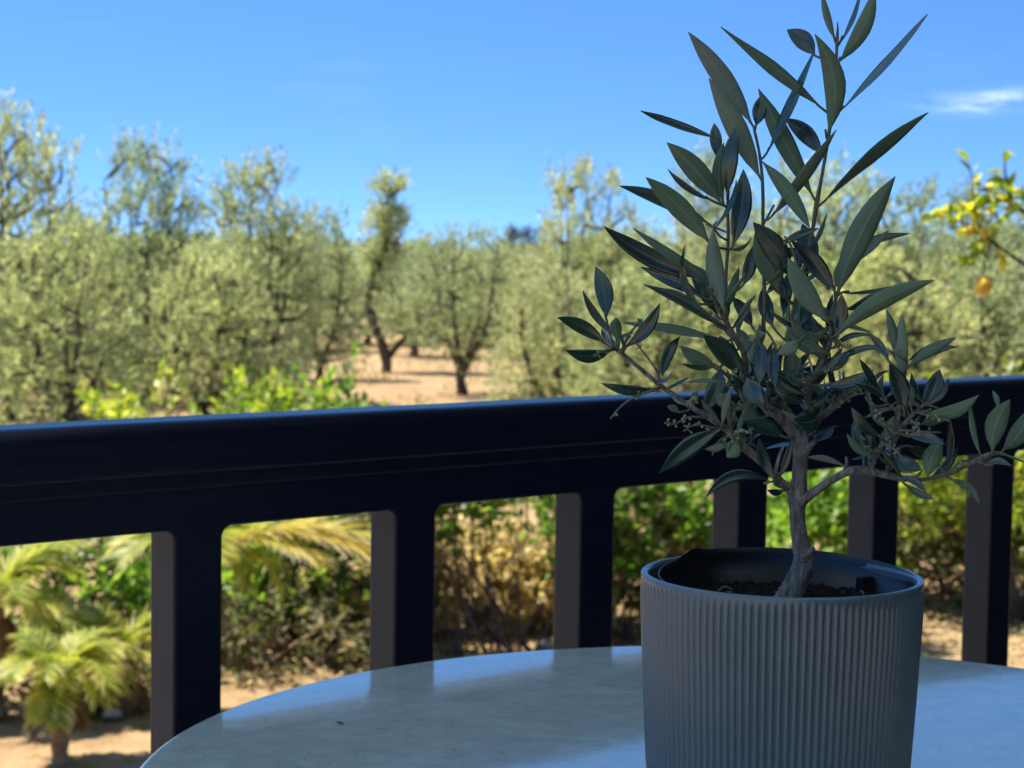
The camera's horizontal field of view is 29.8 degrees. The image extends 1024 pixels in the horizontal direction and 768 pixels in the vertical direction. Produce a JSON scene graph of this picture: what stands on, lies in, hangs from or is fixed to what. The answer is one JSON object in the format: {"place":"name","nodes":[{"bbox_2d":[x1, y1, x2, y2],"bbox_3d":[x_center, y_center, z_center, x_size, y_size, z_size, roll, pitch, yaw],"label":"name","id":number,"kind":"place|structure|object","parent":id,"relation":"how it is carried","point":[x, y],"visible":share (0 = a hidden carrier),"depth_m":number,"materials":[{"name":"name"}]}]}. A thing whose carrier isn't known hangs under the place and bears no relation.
{"place":"outdoors","nodes":[
{"label":"outdoors","id":0,"kind":"place"},
{"bbox_2d":[4,695,9,702],"bbox_3d":[-3.419,2.098,12.789,0.149,0.076,0.122,-2,5,-35],"label":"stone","id":1,"kind":"object","parent":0,"point":[7,697],"visible":0.5,"depth_m":12.78,"materials":[{"name":"stone"}]},
{"bbox_2d":[0,375,1023,754],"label":"balcony railing","id":2,"kind":"object","parent":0,"point":[186,491],"visible":0.72,"depth_m":1.59,"materials":[{"name":"black metal"}]},
{"bbox_2d":[0,259,1023,767],"bbox_3d":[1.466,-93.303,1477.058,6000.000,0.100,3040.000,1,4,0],"label":"ground","id":3,"kind":"structure","parent":0,"point":[118,743],"depth_m":15.27,"materials":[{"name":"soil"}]},
{"bbox_2d":[0,247,18,424],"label":"olive tree","id":4,"kind":"object","parent":3,"relation":"on","point":[1,332],"visible":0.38,"depth_m":31.30,"materials":[{"name":"green plant"}]},
{"bbox_2d":[0,232,91,355],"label":"olive tree","id":5,"kind":"object","parent":3,"relation":"on","point":[58,266],"visible":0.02,"depth_m":51.86,"materials":[{"name":"green plant"}]},
{"bbox_2d":[0,539,104,718],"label":"palm","id":6,"kind":"object","parent":3,"relation":"on","point":[11,569],"visible":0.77,"depth_m":12.44,"materials":[{"name":"green plant"}]},
{"bbox_2d":[0,80,122,423],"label":"olive tree","id":7,"kind":"object","parent":3,"relation":"on","point":[13,214],"visible":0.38,"depth_m":33.81,"materials":[{"name":"green plant"}]},
{"bbox_2d":[0,625,139,767],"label":"palm","id":8,"kind":"object","parent":3,"relation":"on","point":[58,709],"visible":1,"depth_m":11.16,"materials":[{"name":"green plant"}]},
{"bbox_2d":[0,413,150,661],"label":"flowering shrub","id":9,"kind":"object","parent":3,"relation":"on","point":[136,575],"visible":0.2,"depth_m":14.01,"materials":[{"name":"green plant"}]},
{"bbox_2d":[0,587,150,724],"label":"dry shrub","id":10,"kind":"object","parent":3,"relation":"on","point":[27,685],"visible":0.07,"depth_m":12.84,"materials":[{"name":"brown plant"}]},
{"bbox_2d":[0,196,163,424],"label":"olive tree","id":11,"kind":"object","parent":3,"relation":"on","point":[66,407],"visible":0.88,"depth_m":29.62,"materials":[{"name":"green plant"}]},
{"bbox_2d":[60,599,150,718],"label":"palm","id":12,"kind":"object","parent":3,"relation":"on","point":[131,639],"visible":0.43,"depth_m":12.68,"materials":[{"name":"green plant"}]},
{"bbox_2d":[102,709,121,718],"bbox_3d":[-2.584,2.133,12.444,0.129,0.067,0.107,1,4,-4],"label":"stone","id":13,"kind":"object","parent":3,"relation":"on","point":[116,713],"visible":0.94,"depth_m":12.41,"materials":[{"name":"stone"}]},
{"bbox_2d":[63,214,165,343],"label":"olive tree","id":14,"kind":"object","parent":3,"relation":"on","point":[106,275],"visible":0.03,"depth_m":54.82,"materials":[{"name":"green plant"}]},
{"bbox_2d":[47,356,188,627],"bbox_3d":[-3.017,0.892,15.491,1.523,2.244,2.286,1,4,0],"label":"leafy shrub","id":15,"kind":"object","parent":3,"relation":"on","point":[117,407],"visible":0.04,"depth_m":15.19,"materials":[{"name":"green plant"}]},
{"bbox_2d":[46,119,226,406],"bbox_3d":[-7.191,-2.276,38.052,3.577,5.896,3.539,2,4,20],"label":"olive tree","id":16,"kind":"object","parent":3,"relation":"on","point":[147,265],"visible":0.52,"depth_m":37.58,"materials":[{"name":"green plant"}]},
{"bbox_2d":[134,226,206,352],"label":"olive tree","id":17,"kind":"object","parent":3,"relation":"on","point":[158,254],"visible":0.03,"depth_m":57.76,"materials":[{"name":"green plant"}]},
{"bbox_2d":[111,224,286,416],"bbox_3d":[-5.455,-0.992,33.849,3.065,3.654,2.977,2,4,10],"label":"olive tree","id":18,"kind":"object","parent":3,"relation":"on","point":[190,377],"visible":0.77,"depth_m":33.72,"materials":[{"name":"green plant"}]},
{"bbox_2d":[99,516,370,637],"bbox_3d":[-1.649,1.479,12.607,2.130,1.460,1.259,1,4,0],"label":"palm","id":19,"kind":"object","parent":3,"relation":"on","point":[233,537],"visible":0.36,"depth_m":12.40,"materials":[{"name":"green plant"}]},
{"bbox_2d":[177,228,295,354],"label":"olive tree","id":20,"kind":"object","parent":3,"relation":"on","point":[217,255],"visible":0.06,"depth_m":55.74,"materials":[{"name":"green plant"}]},
{"bbox_2d":[149,521,335,655],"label":"leafy shrub","id":21,"kind":"object","parent":3,"relation":"on","point":[230,576],"visible":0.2,"depth_m":14.37,"materials":[{"name":"green plant"}]},
{"bbox_2d":[169,138,335,400],"bbox_3d":[-5.286,-2.162,38.994,3.363,5.577,3.399,3,4,30],"label":"olive tree","id":22,"kind":"object","parent":3,"relation":"on","point":[281,292],"visible":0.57,"depth_m":38.70,"materials":[{"name":"green plant"}]},
{"bbox_2d":[142,539,369,687],"bbox_3d":[-1.695,1.724,14.346,1.980,1.138,2.356,1,4,0],"label":"dry shrub","id":23,"kind":"object","parent":3,"relation":"on","point":[252,639],"visible":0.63,"depth_m":13.87,"materials":[{"name":"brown plant"}]},
{"bbox_2d":[260,654,271,658],"bbox_3d":[-1.837,2.028,14.242,0.109,0.062,0.130,3,4,26],"label":"stone","id":24,"kind":"object","parent":3,"relation":"on","point":[263,656],"visible":0.39,"depth_m":14.21,"materials":[{"name":"stone"}]},
{"bbox_2d":[187,361,386,619],"bbox_3d":[-1.857,0.956,15.905,2.233,2.273,2.481,1,4,0],"label":"leafy shrub","id":25,"kind":"object","parent":3,"relation":"on","point":[286,395],"visible":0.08,"depth_m":15.60,"materials":[{"name":"green plant"}]},
{"bbox_2d":[235,340,369,647],"bbox_3d":[-1.381,0.872,15.051,1.510,2.393,2.448,1,4,0],"label":"leafy shrub","id":26,"kind":"object","parent":3,"relation":"on","point":[346,382],"visible":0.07,"depth_m":14.63,"materials":[{"name":"green plant"}]},
{"bbox_2d":[257,230,352,348],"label":"olive tree","id":27,"kind":"object","parent":3,"relation":"on","point":[333,281],"visible":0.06,"depth_m":59.61,"materials":[{"name":"green plant"}]},
{"bbox_2d":[269,192,376,379],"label":"olive tree","id":28,"kind":"object","parent":3,"relation":"on","point":[340,329],"visible":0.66,"depth_m":46.71,"materials":[{"name":"green plant"}]},
{"bbox_2d":[317,652,333,660],"bbox_3d":[-1.379,2.028,14.352,0.136,0.084,0.154,5,5,45],"label":"stone","id":29,"kind":"object","parent":3,"relation":"on","point":[325,656],"visible":0.27,"depth_m":14.29,"materials":[{"name":"stone"}]},
{"bbox_2d":[255,512,470,667],"bbox_3d":[-1.252,1.446,14.863,1.729,1.654,2.244,2,4,16],"label":"leafy shrub","id":30,"kind":"object","parent":3,"relation":"on","point":[351,565],"visible":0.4,"depth_m":14.21,"materials":[{"name":"green plant"}]},
{"bbox_2d":[315,236,425,345],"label":"olive tree","id":31,"kind":"object","parent":3,"relation":"on","point":[367,340],"visible":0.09,"depth_m":65.58,"materials":[{"name":"green plant"}]},
{"bbox_2d":[344,165,461,372],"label":"olive tree","id":32,"kind":"object","parent":3,"relation":"on","point":[386,224],"visible":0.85,"depth_m":49.80,"materials":[{"name":"green plant"}]},
{"bbox_2d":[353,236,469,355],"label":"olive tree","id":33,"kind":"object","parent":3,"relation":"on","point":[397,279],"visible":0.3,"depth_m":57.71,"materials":[{"name":"green plant"}]},
{"bbox_2d":[381,237,477,338],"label":"olive tree","id":34,"kind":"object","parent":3,"relation":"on","point":[425,274],"visible":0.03,"depth_m":69.58,"materials":[{"name":"green plant"}]},
{"bbox_2d":[386,217,539,394],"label":"olive tree","id":35,"kind":"object","parent":3,"relation":"on","point":[457,347],"visible":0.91,"depth_m":41.65,"materials":[{"name":"green plant"}]},
{"bbox_2d":[424,246,503,329],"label":"olive tree","id":36,"kind":"object","parent":3,"relation":"on","point":[474,265],"visible":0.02,"depth_m":79.77,"materials":[{"name":"green plant"}]},
{"bbox_2d":[432,243,540,348],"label":"olive tree","id":37,"kind":"object","parent":3,"relation":"on","point":[469,313],"visible":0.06,"depth_m":63.47,"materials":[{"name":"green plant"}]},
{"bbox_2d":[434,506,553,638],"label":"dry shrub","id":38,"kind":"object","parent":3,"relation":"on","point":[499,556],"visible":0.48,"depth_m":15.32,"materials":[{"name":"beige plant"}]},
{"bbox_2d":[4,221,1022,319],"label":"olive grove","id":39,"kind":"object","parent":3,"relation":"on","point":[345,237],"visible":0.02,"depth_m":96.44,"materials":[{"name":"green plant"}]},
{"bbox_2d":[5,553,1023,684],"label":"leaf litter","id":40,"kind":"object","parent":3,"relation":"on","point":[350,667],"visible":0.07,"depth_m":14.89,"materials":[{"name":"beige plant"}]},
{"bbox_2d":[491,222,547,265],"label":"pine tree","id":41,"kind":"object","parent":3,"relation":"on","point":[513,233],"visible":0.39,"depth_m":124.14,"materials":[{"name":"green plant"}]},
{"bbox_2d":[465,236,578,353],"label":"olive tree","id":42,"kind":"object","parent":3,"relation":"on","point":[518,269],"visible":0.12,"depth_m":59.63,"materials":[{"name":"green plant"}]},
{"bbox_2d":[434,495,622,657],"bbox_3d":[-0.146,1.157,14.500,1.974,1.881,1.256,1,4,0],"label":"leafy shrub","id":43,"kind":"object","parent":3,"relation":"on","point":[452,528],"visible":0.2,"depth_m":14.52,"materials":[{"name":"green plant"}]},
{"bbox_2d":[535,640,552,649],"bbox_3d":[0.269,2.021,14.843,0.169,0.095,0.199,-1,4,-32],"label":"stone","id":44,"kind":"object","parent":3,"relation":"on","point":[545,644],"visible":0.5,"depth_m":14.77,"materials":[{"name":"stone"}]},
{"bbox_2d":[480,253,616,400],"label":"olive tree","id":45,"kind":"object","parent":3,"relation":"on","point":[558,372],"visible":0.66,"depth_m":35.71,"materials":[{"name":"green plant"}]},
{"bbox_2d":[501,219,632,359],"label":"olive tree","id":46,"kind":"object","parent":3,"relation":"on","point":[565,265],"visible":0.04,"depth_m":56.59,"materials":[{"name":"green plant"}]},
{"bbox_2d":[517,149,650,394],"bbox_3d":[1.474,-1.966,37.987,2.809,5.396,2.734,1,4,6],"label":"olive tree","id":47,"kind":"object","parent":3,"relation":"on","point":[584,250],"visible":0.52,"depth_m":37.60,"materials":[{"name":"green plant"}]},
{"bbox_2d":[518,480,712,645],"bbox_3d":[1.100,1.208,15.108,1.774,1.738,1.498,-1,4,-28],"label":"leafy shrub","id":48,"kind":"object","parent":3,"relation":"on","point":[698,518],"visible":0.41,"depth_m":14.81,"materials":[{"name":"green plant"}]},
{"bbox_2d":[578,220,671,335],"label":"olive tree","id":49,"kind":"object","parent":3,"relation":"on","point":[649,235],"visible":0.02,"depth_m":59.54,"materials":[{"name":"green plant"}]},
{"bbox_2d":[515,480,774,643],"bbox_3d":[1.101,1.250,15.705,2.155,1.743,2.528,1,4,0],"label":"leafy shrub","id":50,"kind":"object","parent":3,"relation":"on","point":[669,530],"visible":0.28,"depth_m":14.97,"materials":[{"name":"green plant"}]},
{"bbox_2d":[550,240,746,396],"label":"olive tree","id":51,"kind":"object","parent":3,"relation":"on","point":[669,317],"visible":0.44,"depth_m":32.60,"materials":[{"name":"green plant"}]},
{"bbox_2d":[635,224,728,354],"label":"olive tree","id":52,"kind":"object","parent":3,"relation":"on","point":[687,235],"visible":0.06,"depth_m":54.35,"materials":[{"name":"green plant"}]},
{"bbox_2d":[633,128,779,389],"bbox_3d":[3.957,-2.171,39.036,3.127,5.909,3.094,0,4,-10],"label":"olive tree","id":53,"kind":"object","parent":3,"relation":"on","point":[715,212],"visible":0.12,"depth_m":38.55,"materials":[{"name":"green plant"}]},
{"bbox_2d":[721,215,782,353],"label":"olive tree","id":54,"kind":"object","parent":3,"relation":"on","point":[744,249],"visible":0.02,"depth_m":57.56,"materials":[{"name":"green plant"}]},
{"bbox_2d":[744,218,852,361],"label":"olive tree","id":55,"kind":"object","parent":3,"relation":"on","point":[777,335],"visible":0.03,"depth_m":55.57,"materials":[{"name":"green plant"}]},
{"bbox_2d":[706,467,904,567],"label":"leafy shrub","id":56,"kind":"object","parent":3,"relation":"on","point":[826,514],"visible":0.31,"depth_m":14.94,"materials":[{"name":"green plant"}]},
{"bbox_2d":[696,138,952,383],"bbox_3d":[5.653,-1.809,35.783,4.364,5.509,4.494,-2,5,-40],"label":"olive tree","id":57,"kind":"object","parent":3,"relation":"on","point":[828,250],"visible":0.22,"depth_m":35.53,"materials":[{"name":"green plant"}]},
{"bbox_2d":[827,214,890,361],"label":"olive tree","id":58,"kind":"object","parent":3,"relation":"on","point":[842,237],"visible":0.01,"depth_m":59.77,"materials":[{"name":"green plant"}]},
{"bbox_2d":[796,232,1009,383],"bbox_3d":[6.612,-0.769,33.051,3.840,3.733,4.260,-2,5,-40],"label":"olive tree","id":59,"kind":"object","parent":3,"relation":"on","point":[945,316],"visible":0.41,"depth_m":32.41,"materials":[{"name":"green plant"}]},
{"bbox_2d":[879,221,967,349],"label":"olive tree","id":60,"kind":"object","parent":3,"relation":"on","point":[934,240],"visible":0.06,"depth_m":55.56,"materials":[{"name":"green plant"}]},
{"bbox_2d":[837,370,1023,617],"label":"leafy shrub","id":61,"kind":"object","parent":3,"relation":"on","point":[908,499],"visible":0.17,"depth_m":16.32,"materials":[{"name":"green plant"}]},
{"bbox_2d":[859,168,1023,379],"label":"olive tree","id":62,"kind":"object","parent":3,"relation":"on","point":[916,225],"visible":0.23,"depth_m":36.54,"materials":[{"name":"green plant"}]},
{"bbox_2d":[897,473,1023,605],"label":"dry shrub","id":63,"kind":"object","parent":3,"relation":"on","point":[929,550],"visible":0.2,"depth_m":16.75,"materials":[{"name":"green plant"}]},
{"bbox_2d":[908,247,1023,376],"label":"olive tree","id":64,"kind":"object","parent":3,"relation":"on","point":[993,338],"visible":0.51,"depth_m":34.53,"materials":[{"name":"green plant"}]},
{"bbox_2d":[919,148,1023,297],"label":"lemon tree","id":65,"kind":"object","parent":3,"relation":"on","point":[983,286],"visible":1,"depth_m":6.37,"materials":[{"name":"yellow plant"}]},
{"bbox_2d":[926,224,1022,351],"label":"olive tree","id":66,"kind":"object","parent":3,"relation":"on","point":[960,255],"visible":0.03,"depth_m":59.67,"materials":[{"name":"green plant"}]},
{"bbox_2d":[929,354,1023,627],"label":"leafy shrub","id":67,"kind":"object","parent":3,"relation":"on","point":[1014,610],"visible":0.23,"depth_m":16.36,"materials":[{"name":"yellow plant"}]},
{"bbox_2d":[937,200,1023,374],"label":"olive tree","id":68,"kind":"object","parent":3,"relation":"on","point":[1016,239],"visible":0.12,"depth_m":39.38,"materials":[{"name":"green plant"}]},
{"bbox_2d":[978,227,1023,365],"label":"olive tree","id":69,"kind":"object","parent":3,"relation":"on","point":[1014,264],"visible":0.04,"depth_m":57.44,"materials":[{"name":"green plant"}]},
{"bbox_2d":[0,0,1023,257],"label":"sky","id":70,"kind":"structure","parent":0,"point":[470,97],"materials":[{"name":"blue"}]},
{"bbox_2d":[140,646,1023,767],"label":"round table","id":71,"kind":"object","parent":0,"point":[571,708],"visible":0.69,"depth_m":1.19,"materials":[{"name":"pale grey polished stone"}]},
{"bbox_2d":[640,556,924,767],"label":"plant pot","id":72,"kind":"object","parent":71,"relation":"on","point":[730,680],"visible":0.98,"depth_m":0.90,"materials":[{"name":"grey ceramic"}]},
{"bbox_2d":[658,547,916,597],"bbox_3d":[0.136,0.153,0.965,0.128,0.126,0.131,1,4,0],"label":"nursery pot","id":73,"kind":"object","parent":72,"relation":"in","point":[759,571],"visible":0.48,"depth_m":1.01,"materials":[{"name":"black plastic"}]},
{"bbox_2d":[557,0,1023,596],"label":"olive plant","id":74,"kind":"object","parent":73,"relation":"in","point":[755,366],"visible":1,"depth_m":0.95,"materials":[{"name":"green plant"}]}
]}

